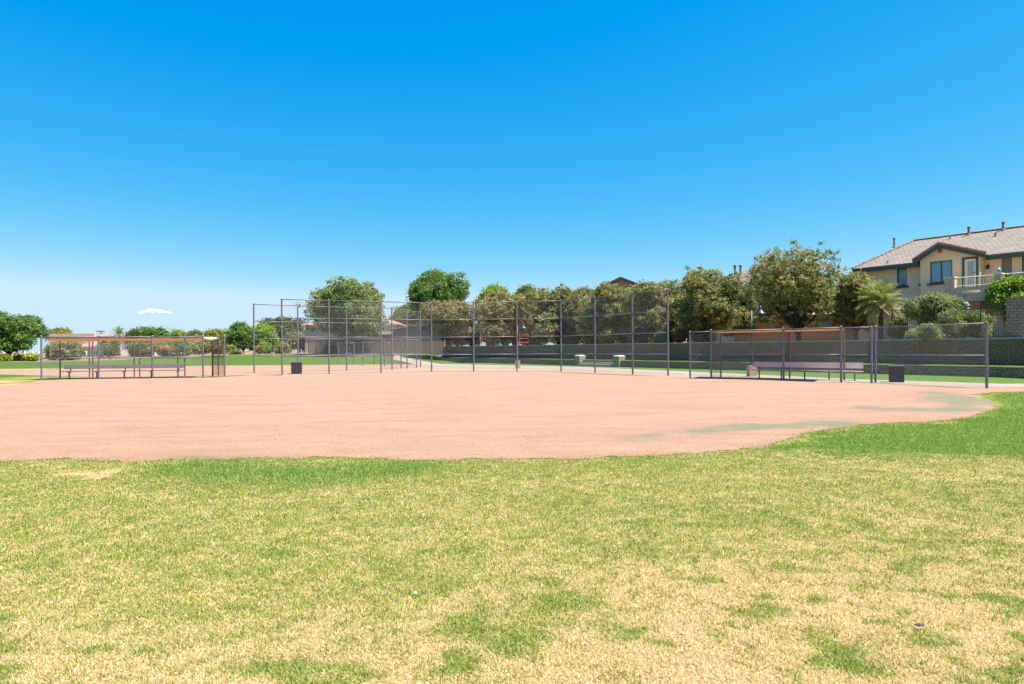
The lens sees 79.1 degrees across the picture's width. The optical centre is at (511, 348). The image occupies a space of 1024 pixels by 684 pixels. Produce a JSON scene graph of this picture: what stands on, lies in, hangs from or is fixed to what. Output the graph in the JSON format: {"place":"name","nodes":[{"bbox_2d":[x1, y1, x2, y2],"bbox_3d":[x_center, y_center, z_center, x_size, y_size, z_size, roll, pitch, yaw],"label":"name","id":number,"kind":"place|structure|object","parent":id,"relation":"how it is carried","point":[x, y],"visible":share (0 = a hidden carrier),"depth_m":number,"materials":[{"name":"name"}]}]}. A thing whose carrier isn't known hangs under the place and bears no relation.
{"place":"outdoors","nodes":[
{"label":"outdoors","id":0,"kind":"place"},
{"bbox_2d":[138,309,170,312],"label":"cloud","id":1,"kind":"structure","parent":0,"point":[154,311],"depth_m":2593.48,"materials":[{"name":"white"}]},
{"bbox_2d":[0,364,427,376],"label":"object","id":2,"kind":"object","parent":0,"point":[231,370],"visible":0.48,"depth_m":49.55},
{"bbox_2d":[40,335,225,379],"bbox_3d":[-22.157,0.459,37.147,9.593,2.530,3.067,0,0,-10],"label":"dugout","id":3,"kind":"object","parent":2,"relation":"on","point":[152,338],"visible":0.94,"depth_m":36.40,"materials":[{"name":"metal"}]},
{"bbox_2d":[253,303,420,372],"bbox_3d":[-12.081,-0.818,48.250,3.054,4.952,15.014,0,0,43],"label":"backstop","id":4,"kind":"object","parent":2,"relation":"on","point":[298,333],"visible":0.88,"depth_m":47.30,"materials":[{"name":"metal"}]},
{"bbox_2d":[337,342,389,364],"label":"chain link fence","id":5,"kind":"object","parent":2,"relation":"on","point":[362,353],"visible":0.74,"depth_m":66.45,"materials":[{"name":"metal"}]},
{"bbox_2d":[362,339,416,367],"bbox_3d":[-11.680,0.401,58.252,0.877,2.510,11.833,0,0,-32],"label":"chain link fence","id":6,"kind":"object","parent":2,"relation":"on","point":[390,351],"visible":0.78,"depth_m":56.87,"materials":[{"name":"metal"}]},
{"bbox_2d":[0,351,1023,683],"bbox_3d":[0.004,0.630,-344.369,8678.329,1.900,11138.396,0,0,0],"label":"ground","id":7,"kind":"structure","parent":0,"point":[34,365],"depth_m":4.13,"materials":[{"name":"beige plant"}]},
{"bbox_2d":[0,353,13,361],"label":"shrub","id":8,"kind":"object","parent":7,"relation":"on","point":[6,357],"visible":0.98,"depth_m":87.67,"materials":[{"name":"green plant"}]},
{"bbox_2d":[12,353,24,360],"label":"shrub","id":9,"kind":"object","parent":7,"relation":"on","point":[18,357],"visible":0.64,"depth_m":89.47,"materials":[{"name":"green plant"}]},
{"bbox_2d":[0,311,49,360],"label":"leafy tree","id":10,"kind":"object","parent":7,"relation":"on","point":[20,333],"visible":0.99,"depth_m":89.73,"materials":[{"name":"green plant"}]},
{"bbox_2d":[20,353,39,360],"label":"shrub","id":11,"kind":"object","parent":7,"relation":"on","point":[31,357],"visible":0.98,"depth_m":87.65,"materials":[{"name":"green plant"}]},
{"bbox_2d":[43,341,58,359],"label":"shrub","id":12,"kind":"object","parent":7,"relation":"on","point":[49,352],"visible":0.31,"depth_m":94.14,"materials":[{"name":"green plant"}]},
{"bbox_2d":[43,325,72,340],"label":"leafy tree","id":13,"kind":"object","parent":7,"relation":"on","point":[59,330],"visible":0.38,"depth_m":183.73,"materials":[{"name":"green plant"}]},
{"bbox_2d":[50,341,86,359],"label":"shrub","id":14,"kind":"object","parent":7,"relation":"on","point":[64,348],"visible":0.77,"depth_m":91.24,"materials":[{"name":"green plant"}]},
{"bbox_2d":[48,333,124,354],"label":"house","id":15,"kind":"structure","parent":7,"relation":"on","point":[88,334],"depth_m":170.00,"materials":[{"name":"pink paint"}]},
{"bbox_2d":[82,341,116,355],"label":"house","id":16,"kind":"structure","parent":7,"relation":"on","point":[86,347],"depth_m":160.00,"materials":[{"name":"paint"}]},
{"bbox_2d":[94,341,112,356],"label":"shrub","id":17,"kind":"object","parent":7,"relation":"on","point":[102,343],"visible":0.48,"depth_m":119.44,"materials":[{"name":"green plant"}]},
{"bbox_2d":[100,345,118,358],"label":"shrub","id":18,"kind":"object","parent":7,"relation":"on","point":[109,351],"visible":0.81,"depth_m":89.78,"materials":[{"name":"green plant"}]},
{"bbox_2d":[108,337,122,356],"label":"shrub","id":19,"kind":"object","parent":7,"relation":"on","point":[116,343],"visible":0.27,"depth_m":124.74,"materials":[{"name":"green plant"}]},
{"bbox_2d":[110,326,125,355],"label":"palm tree","id":20,"kind":"object","parent":7,"relation":"on","point":[119,332],"visible":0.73,"depth_m":149.77,"materials":[{"name":"green plant"}]},
{"bbox_2d":[61,364,183,378],"bbox_3d":[-23.081,1.330,36.913,6.694,0.800,0.426,0,0,-9],"label":"bench","id":21,"kind":"object","parent":7,"relation":"on","point":[178,366],"visible":0.79,"depth_m":36.98,"materials":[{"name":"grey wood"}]},
{"bbox_2d":[122,326,148,347],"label":"leafy tree","id":22,"kind":"object","parent":7,"relation":"on","point":[133,332],"visible":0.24,"depth_m":147.54,"materials":[{"name":"green plant"}]},
{"bbox_2d":[122,337,155,358],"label":"shrub","id":23,"kind":"object","parent":7,"relation":"on","point":[130,347],"visible":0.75,"depth_m":95.07,"materials":[{"name":"green plant"}]},
{"bbox_2d":[138,325,171,354],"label":"leafy tree","id":24,"kind":"object","parent":7,"relation":"on","point":[152,330],"visible":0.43,"depth_m":138.69,"materials":[{"name":"green plant"}]},
{"bbox_2d":[149,341,176,356],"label":"shrub","id":25,"kind":"object","parent":7,"relation":"on","point":[164,350],"visible":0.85,"depth_m":97.02,"materials":[{"name":"green plant"}]},
{"bbox_2d":[169,326,187,341],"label":"leafy tree","id":26,"kind":"object","parent":7,"relation":"on","point":[178,332],"visible":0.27,"depth_m":148.83,"materials":[{"name":"green plant"}]},
{"bbox_2d":[173,341,191,355],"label":"shrub","id":27,"kind":"object","parent":7,"relation":"on","point":[180,345],"visible":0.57,"depth_m":99.30,"materials":[{"name":"green plant"}]},
{"bbox_2d":[181,329,204,353],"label":"leafy tree","id":28,"kind":"object","parent":7,"relation":"on","point":[195,332],"visible":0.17,"depth_m":144.09,"materials":[{"name":"green plant"}]},
{"bbox_2d":[188,341,210,354],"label":"shrub","id":29,"kind":"object","parent":7,"relation":"on","point":[195,347],"visible":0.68,"depth_m":111.30,"materials":[{"name":"green plant"}]},
{"bbox_2d":[199,327,224,342],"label":"leafy tree","id":30,"kind":"object","parent":7,"relation":"on","point":[215,332],"visible":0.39,"depth_m":139.08,"materials":[{"name":"green plant"}]},
{"bbox_2d":[205,340,225,353],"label":"shrub","id":31,"kind":"object","parent":7,"relation":"on","point":[221,344],"visible":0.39,"depth_m":109.17,"materials":[{"name":"green plant"}]},
{"bbox_2d":[221,344,236,353],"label":"shrub","id":32,"kind":"object","parent":7,"relation":"on","point":[228,348],"visible":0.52,"depth_m":93.62,"materials":[{"name":"green plant"}]},
{"bbox_2d":[227,348,244,353],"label":"shrub","id":33,"kind":"object","parent":7,"relation":"on","point":[234,351],"visible":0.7,"depth_m":89.62,"materials":[{"name":"green plant"}]},
{"bbox_2d":[220,319,256,352],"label":"leafy tree","id":34,"kind":"object","parent":7,"relation":"on","point":[239,335],"visible":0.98,"depth_m":96.69,"materials":[{"name":"green plant"}]},
{"bbox_2d":[245,320,279,351],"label":"leafy tree","id":35,"kind":"object","parent":7,"relation":"on","point":[267,333],"visible":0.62,"depth_m":110.79,"materials":[{"name":"green plant"}]},
{"bbox_2d":[255,343,274,353],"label":"shrub","id":36,"kind":"object","parent":7,"relation":"on","point":[263,349],"visible":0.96,"depth_m":91.53,"materials":[{"name":"green plant"}]},
{"bbox_2d":[257,314,304,350],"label":"leafy tree","id":37,"kind":"object","parent":7,"relation":"on","point":[293,324],"visible":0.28,"depth_m":120.42,"materials":[{"name":"green plant"}]},
{"bbox_2d":[273,341,292,353],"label":"shrub","id":38,"kind":"object","parent":7,"relation":"on","point":[285,347],"visible":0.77,"depth_m":92.04,"materials":[{"name":"green plant"}]},
{"bbox_2d":[285,330,304,352],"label":"leafy tree","id":39,"kind":"object","parent":7,"relation":"on","point":[294,341],"visible":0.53,"depth_m":107.02,"materials":[{"name":"green plant"}]},
{"bbox_2d":[323,344,336,353],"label":"shrub","id":40,"kind":"object","parent":7,"relation":"on","point":[332,351],"visible":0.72,"depth_m":90.15,"materials":[{"name":"green plant"}]},
{"bbox_2d":[294,274,388,352],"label":"leafy tree","id":41,"kind":"object","parent":7,"relation":"on","point":[351,291],"visible":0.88,"depth_m":84.43,"materials":[{"name":"green plant"}]},
{"bbox_2d":[301,316,407,352],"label":"house","id":42,"kind":"structure","parent":7,"relation":"on","point":[386,331],"depth_m":104.00,"materials":[{"name":"brown paint"}]},
{"bbox_2d":[309,338,444,353],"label":"block wall","id":43,"kind":"structure","parent":7,"relation":"on","point":[439,345],"depth_m":89.45,"materials":[{"name":"brick"}]},
{"bbox_2d":[308,340,316,352],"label":"metal gate","id":44,"kind":"structure","parent":43,"relation":"attached to","point":[312,350],"depth_m":91.67,"materials":[{"name":"grey metal"}]},
{"bbox_2d":[388,301,424,325],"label":"leafy tree","id":45,"kind":"object","parent":7,"relation":"on","point":[400,313],"visible":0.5,"depth_m":113.19,"materials":[{"name":"green plant"}]},
{"bbox_2d":[389,325,463,352],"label":"house","id":46,"kind":"structure","parent":7,"relation":"on","point":[396,331],"depth_m":97.22,"materials":[{"name":"brown paint"}]},
{"bbox_2d":[405,266,471,315],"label":"leafy tree","id":47,"kind":"object","parent":7,"relation":"on","point":[435,284],"visible":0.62,"depth_m":93.89,"materials":[{"name":"green plant"}]},
{"bbox_2d":[5,382,981,459],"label":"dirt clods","id":48,"kind":"object","parent":7,"relation":"on","point":[450,423],"visible":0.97,"depth_m":13.39,"materials":[{"name":"soil"}]},
{"bbox_2d":[433,357,574,365],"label":"grass","id":49,"kind":"structure","parent":7,"relation":"on","point":[525,361],"depth_m":66.64,"materials":[{"name":"plant"}]},
{"bbox_2d":[0,373,1023,462],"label":"infield","id":50,"kind":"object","parent":7,"relation":"on","point":[575,427],"visible":0.99,"depth_m":14.98,"materials":[{"name":"soil"}]},
{"bbox_2d":[574,355,584,365],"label":"stone pillar","id":51,"kind":"structure","parent":7,"relation":"on","point":[577,361],"depth_m":56.77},
{"bbox_2d":[578,360,612,366],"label":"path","id":52,"kind":"structure","parent":7,"relation":"on","point":[588,362],"depth_m":54.60,"materials":[{"name":"beige concrete"}]},
{"bbox_2d":[613,355,624,366],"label":"stone pillar","id":53,"kind":"structure","parent":7,"relation":"on","point":[616,360],"depth_m":52.35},
{"bbox_2d":[440,362,1023,383],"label":"lawn strip","id":54,"kind":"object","parent":7,"relation":"on","point":[998,380],"visible":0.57,"depth_m":33.86,"materials":[{"name":"plant"}]},
{"bbox_2d":[621,361,1023,378],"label":"retaining wall","id":55,"kind":"structure","parent":54,"relation":"on","point":[1010,372],"depth_m":35.32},
{"bbox_2d":[448,338,1023,366],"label":"retaining wall","id":56,"kind":"structure","parent":7,"relation":"on","point":[1005,351],"depth_m":42.10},
{"bbox_2d":[0,0,1023,351],"label":"sky","id":57,"kind":"structure","parent":0,"point":[200,162],"materials":[{"name":"blue"}]},
{"bbox_2d":[584,329,598,343],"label":"shrub","id":58,"kind":"object","parent":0,"point":[587,339],"visible":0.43,"depth_m":61.79,"materials":[{"name":"green plant"}]},
{"bbox_2d":[281,366,990,387],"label":"pale dirt","id":59,"kind":"structure","parent":0,"point":[418,369],"depth_m":40.42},
{"bbox_2d":[291,362,301,373],"bbox_3d":[-14.416,1.244,41.500,0.630,0.800,0.630,0,0,-8],"label":"trash bin","id":60,"kind":"object","parent":59,"relation":"on","point":[294,370],"visible":0.92,"depth_m":41.21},
{"bbox_2d":[281,288,668,375],"bbox_3d":[-2.362,-0.881,40.403,24.167,4.952,6.355,0,0,12],"label":"backstop","id":61,"kind":"object","parent":59,"relation":"on","point":[516,336],"visible":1,"depth_m":41.39,"materials":[{"name":"metal"}]},
{"bbox_2d":[689,326,872,382],"bbox_3d":[13.168,0.230,30.327,8.439,2.528,2.637,0,0,42],"label":"dugout","id":62,"kind":"object","parent":59,"relation":"on","point":[793,330],"visible":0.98,"depth_m":29.57,"materials":[{"name":"metal"}]},
{"bbox_2d":[874,321,987,387],"bbox_3d":[16.774,0.216,25.100,0.111,2.510,4.634,0,0,-22],"label":"chain link fence","id":63,"kind":"object","parent":59,"relation":"on","point":[914,341],"visible":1,"depth_m":24.93,"materials":[{"name":"metal"}]},
{"bbox_2d":[393,355,1023,386],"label":"path","id":64,"kind":"structure","parent":0,"point":[707,373],"depth_m":37.94,"materials":[{"name":"concrete"}]},
{"bbox_2d":[747,302,765,376],"bbox_3d":[13.237,-0.520,33.500,0.997,4.029,0.620,0,0,0],"label":"lamp post","id":65,"kind":"object","parent":64,"relation":"on","point":[749,367],"visible":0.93,"depth_m":33.43,"materials":[{"name":"grey metal"}]},
{"bbox_2d":[752,362,862,379],"bbox_3d":[14.286,1.067,30.261,5.127,0.840,0.424,0,0,41],"label":"bench","id":66,"kind":"object","parent":64,"relation":"on","point":[804,365],"visible":0.88,"depth_m":30.24,"materials":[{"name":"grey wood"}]},
{"bbox_2d":[888,365,904,381],"bbox_3d":[16.924,1.070,27.300,0.590,0.740,0.590,0,0,28],"label":"trash bin","id":67,"kind":"object","parent":64,"relation":"on","point":[893,375],"visible":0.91,"depth_m":27.08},
{"bbox_2d":[452,357,1023,366],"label":"terrace lawn","id":68,"kind":"structure","parent":0,"point":[734,361],"depth_m":45.78,"materials":[{"name":"plant"}]},
{"label":"planting bed","id":69,"kind":"structure","parent":0,"visible":0},
{"bbox_2d":[418,299,476,346],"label":"olive tree","id":70,"kind":"object","parent":69,"relation":"on","point":[456,330],"visible":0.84,"depth_m":78.91,"materials":[{"name":"green plant"}]},
{"bbox_2d":[452,332,472,345],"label":"shrub","id":71,"kind":"object","parent":69,"relation":"on","point":[460,341],"visible":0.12,"depth_m":96.24,"materials":[{"name":"green plant"}]},
{"bbox_2d":[466,321,498,345],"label":"shrub","id":72,"kind":"object","parent":69,"relation":"on","point":[476,335],"visible":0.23,"depth_m":95.13,"materials":[{"name":"green plant"}]},
{"bbox_2d":[474,282,509,345],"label":"leafy tree","id":73,"kind":"object","parent":69,"relation":"on","point":[490,288],"visible":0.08,"depth_m":90.88,"materials":[{"name":"green plant"}]},
{"bbox_2d":[471,288,534,344],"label":"olive tree","id":74,"kind":"object","parent":69,"relation":"on","point":[490,300],"visible":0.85,"depth_m":71.54,"materials":[{"name":"green plant"}]},
{"bbox_2d":[493,333,522,345],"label":"shrub","id":75,"kind":"object","parent":69,"relation":"on","point":[513,341],"visible":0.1,"depth_m":83.99,"materials":[{"name":"green plant"}]},
{"bbox_2d":[512,283,541,344],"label":"olive tree","id":76,"kind":"object","parent":69,"relation":"on","point":[523,289],"visible":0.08,"depth_m":75.17,"materials":[{"name":"green plant"}]},
{"bbox_2d":[518,328,548,344],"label":"shrub","id":77,"kind":"object","parent":69,"relation":"on","point":[534,339],"visible":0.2,"depth_m":83.61,"materials":[{"name":"green plant"}]},
{"bbox_2d":[535,332,559,344],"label":"shrub","id":78,"kind":"object","parent":69,"relation":"on","point":[550,340],"visible":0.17,"depth_m":75.70,"materials":[{"name":"green plant"}]},
{"bbox_2d":[523,282,588,344],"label":"olive tree","id":79,"kind":"object","parent":69,"relation":"on","point":[562,293],"visible":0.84,"depth_m":65.55,"materials":[{"name":"green plant"}]},
{"bbox_2d":[556,328,583,344],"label":"shrub","id":80,"kind":"object","parent":69,"relation":"on","point":[573,340],"visible":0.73,"depth_m":65.44,"materials":[{"name":"green plant"}]},
{"bbox_2d":[568,285,594,343],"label":"olive tree","id":81,"kind":"object","parent":69,"relation":"on","point":[583,291],"depth_m":67.40,"materials":[{"name":"green plant"}]},
{"bbox_2d":[574,281,641,343],"bbox_3d":[10.073,-3.514,61.618,7.172,6.313,8.362,0,0,-43],"label":"olive tree","id":82,"kind":"object","parent":69,"relation":"on","point":[610,289],"visible":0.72,"depth_m":59.70,"materials":[{"name":"green plant"}]},
{"bbox_2d":[596,326,622,343],"bbox_3d":[9.265,-1.278,59.025,2.405,1.801,2.222,0,0,-35],"label":"shrub","id":83,"kind":"object","parent":69,"relation":"on","point":[614,338],"visible":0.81,"depth_m":58.65,"materials":[{"name":"green plant"}]},
{"bbox_2d":[583,277,640,343],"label":"house","id":84,"kind":"structure","parent":69,"relation":"on","point":[622,281],"depth_m":73.80,"materials":[{"name":"brown paint"}]},
{"bbox_2d":[616,326,636,343],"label":"shrub","id":85,"kind":"object","parent":69,"relation":"on","point":[628,339],"visible":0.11,"depth_m":68.29,"materials":[{"name":"green plant"}]},
{"bbox_2d":[629,322,655,342],"bbox_3d":[13.681,-1.966,62.773,3.918,3.130,3.825,0,0,-31],"label":"shrub","id":86,"kind":"object","parent":69,"relation":"on","point":[635,339],"visible":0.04,"depth_m":62.10,"materials":[{"name":"green plant"}]},
{"bbox_2d":[636,322,653,342],"bbox_3d":[12.027,-1.446,56.027,1.809,2.104,2.045,0,0,0],"label":"shrub","id":87,"kind":"object","parent":69,"relation":"on","point":[645,336],"visible":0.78,"depth_m":55.62,"materials":[{"name":"green plant"}]},
{"bbox_2d":[625,278,685,342],"bbox_3d":[13.537,-3.467,56.936,6.508,6.172,6.627,0,0,0],"label":"olive tree","id":88,"kind":"object","parent":69,"relation":"on","point":[674,295],"visible":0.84,"depth_m":55.54,"materials":[{"name":"green plant"}]},
{"bbox_2d":[646,328,674,342],"bbox_3d":[13.194,-1.117,53.962,2.090,1.448,2.504,0,0,-31],"label":"shrub","id":89,"kind":"object","parent":69,"relation":"on","point":[658,335],"visible":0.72,"depth_m":53.59,"materials":[{"name":"green plant"}]},
{"bbox_2d":[674,328,688,342],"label":"shrub","id":90,"kind":"object","parent":69,"relation":"on","point":[680,335],"visible":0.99,"depth_m":50.81,"materials":[{"name":"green plant"}]},
{"bbox_2d":[692,330,716,341],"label":"shrub","id":91,"kind":"object","parent":69,"relation":"on","point":[699,339],"visible":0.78,"depth_m":51.61,"materials":[{"name":"green plant"}]},
{"bbox_2d":[673,264,747,341],"bbox_3d":[16.337,-3.731,51.083,5.824,6.684,6.332,0,0,0],"label":"olive tree","id":92,"kind":"object","parent":69,"relation":"on","point":[710,301],"visible":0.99,"depth_m":50.17,"materials":[{"name":"green plant"}]},
{"bbox_2d":[719,279,758,338],"bbox_3d":[21.120,-3.407,57.012,4.322,5.958,4.923,0,0,0],"label":"olive tree","id":93,"kind":"object","parent":69,"relation":"on","point":[744,324],"visible":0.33,"depth_m":55.82,"materials":[{"name":"green plant"}]},
{"bbox_2d":[691,263,833,341],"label":"house","id":94,"kind":"structure","parent":69,"relation":"on","point":[724,338],"depth_m":65.97,"materials":[{"name":"paint"}]},
{"bbox_2d":[734,238,849,340],"bbox_3d":[20.334,-4.021,45.338,8.226,7.208,8.498,0,0,39],"label":"olive tree","id":95,"kind":"object","parent":69,"relation":"on","point":[801,293],"visible":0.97,"depth_m":43.97,"materials":[{"name":"green plant"}]},
{"bbox_2d":[734,314,853,341],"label":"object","id":96,"kind":"structure","parent":69,"relation":"on","point":[817,335],"depth_m":52.44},
{"bbox_2d":[829,269,878,339],"bbox_3d":[23.796,-3.017,43.010,3.559,5.150,3.584,0,0,0],"label":"olive tree","id":97,"kind":"object","parent":69,"relation":"on","point":[850,283],"visible":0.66,"depth_m":42.45,"materials":[{"name":"green plant"}]},
{"bbox_2d":[851,277,906,339],"bbox_3d":[23.923,-2.582,40.203,3.375,4.234,3.468,0,0,42],"label":"palm tree","id":98,"kind":"object","parent":69,"relation":"on","point":[880,297],"visible":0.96,"depth_m":39.92,"materials":[{"name":"green plant"}]},
{"bbox_2d":[885,315,911,337],"bbox_3d":[24.273,-1.304,38.989,1.457,1.652,1.794,0,0,44],"label":"shrub","id":99,"kind":"object","parent":69,"relation":"on","point":[901,320],"visible":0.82,"depth_m":38.79,"materials":[{"name":"green plant"}]},
{"bbox_2d":[904,322,949,340],"bbox_3d":[23.387,-1.001,34.951,2.266,1.094,1.928,0,0,31],"label":"shrub","id":100,"kind":"object","parent":69,"relation":"on","point":[918,332],"visible":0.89,"depth_m":34.70,"materials":[{"name":"green plant"}]},
{"bbox_2d":[900,290,972,338],"bbox_3d":[25.639,-2.027,37.074,3.071,3.104,3.727,0,0,-29],"label":"shrub","id":101,"kind":"object","parent":69,"relation":"on","point":[933,305],"visible":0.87,"depth_m":36.69,"materials":[{"name":"green plant"}]},
{"bbox_2d":[851,221,1023,339],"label":"house","id":102,"kind":"structure","parent":69,"relation":"on","point":[968,263],"depth_m":41.16,"materials":[{"name":"beige paint"}]},
{"bbox_2d":[894,268,908,287],"bbox_3d":[27.429,-4.998,43.638,0.224,1.405,0.911,0,0,-37],"label":"window","id":103,"kind":"structure","parent":102,"relation":"in","point":[901,273],"depth_m":43.69,"materials":[{"name":"blue glass"}]},
{"bbox_2d":[927,260,951,285],"bbox_3d":[28.355,-5.042,40.980,0.224,1.568,1.556,0,0,-37],"label":"window","id":104,"kind":"structure","parent":102,"relation":"in","point":[938,269],"depth_m":41.09,"materials":[{"name":"blue glass"}]},
{"bbox_2d":[965,259,975,286],"bbox_3d":[29.361,-4.851,39.702,0.149,1.817,0.624,0,0,-37],"label":"door","id":105,"kind":"structure","parent":102,"relation":"in","point":[970,264],"depth_m":39.75,"materials":[{"name":"white paint"}]},
{"bbox_2d":[1002,258,1011,276],"bbox_3d":[31.004,-5.089,38.860,0.224,1.232,0.806,0,0,-37],"label":"window","id":106,"kind":"structure","parent":102,"relation":"in","point":[1006,262],"depth_m":38.90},
{"bbox_2d":[871,304,1005,338],"bbox_3d":[25.307,-1.520,37.116,0.070,1.990,7.344,0,0,-33],"label":"iron fence","id":107,"kind":"object","parent":69,"relation":"on","point":[966,309],"visible":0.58,"depth_m":35.45,"materials":[{"name":"black paint"}]},
{"bbox_2d":[957,308,996,337],"bbox_3d":[26.972,-1.430,36.046,1.956,1.889,2.287,0,0,34],"label":"shrub","id":108,"kind":"object","parent":69,"relation":"on","point":[988,318],"visible":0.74,"depth_m":35.58,"materials":[{"name":"green plant"}]},
{"bbox_2d":[980,273,1023,321],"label":"citrus tree","id":109,"kind":"object","parent":69,"relation":"on","point":[996,299],"visible":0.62,"depth_m":36.83,"materials":[{"name":"green plant"}]},
{"bbox_2d":[1004,297,1023,337],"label":"block pillar","id":110,"kind":"structure","parent":69,"relation":"on","point":[1014,317],"depth_m":32.53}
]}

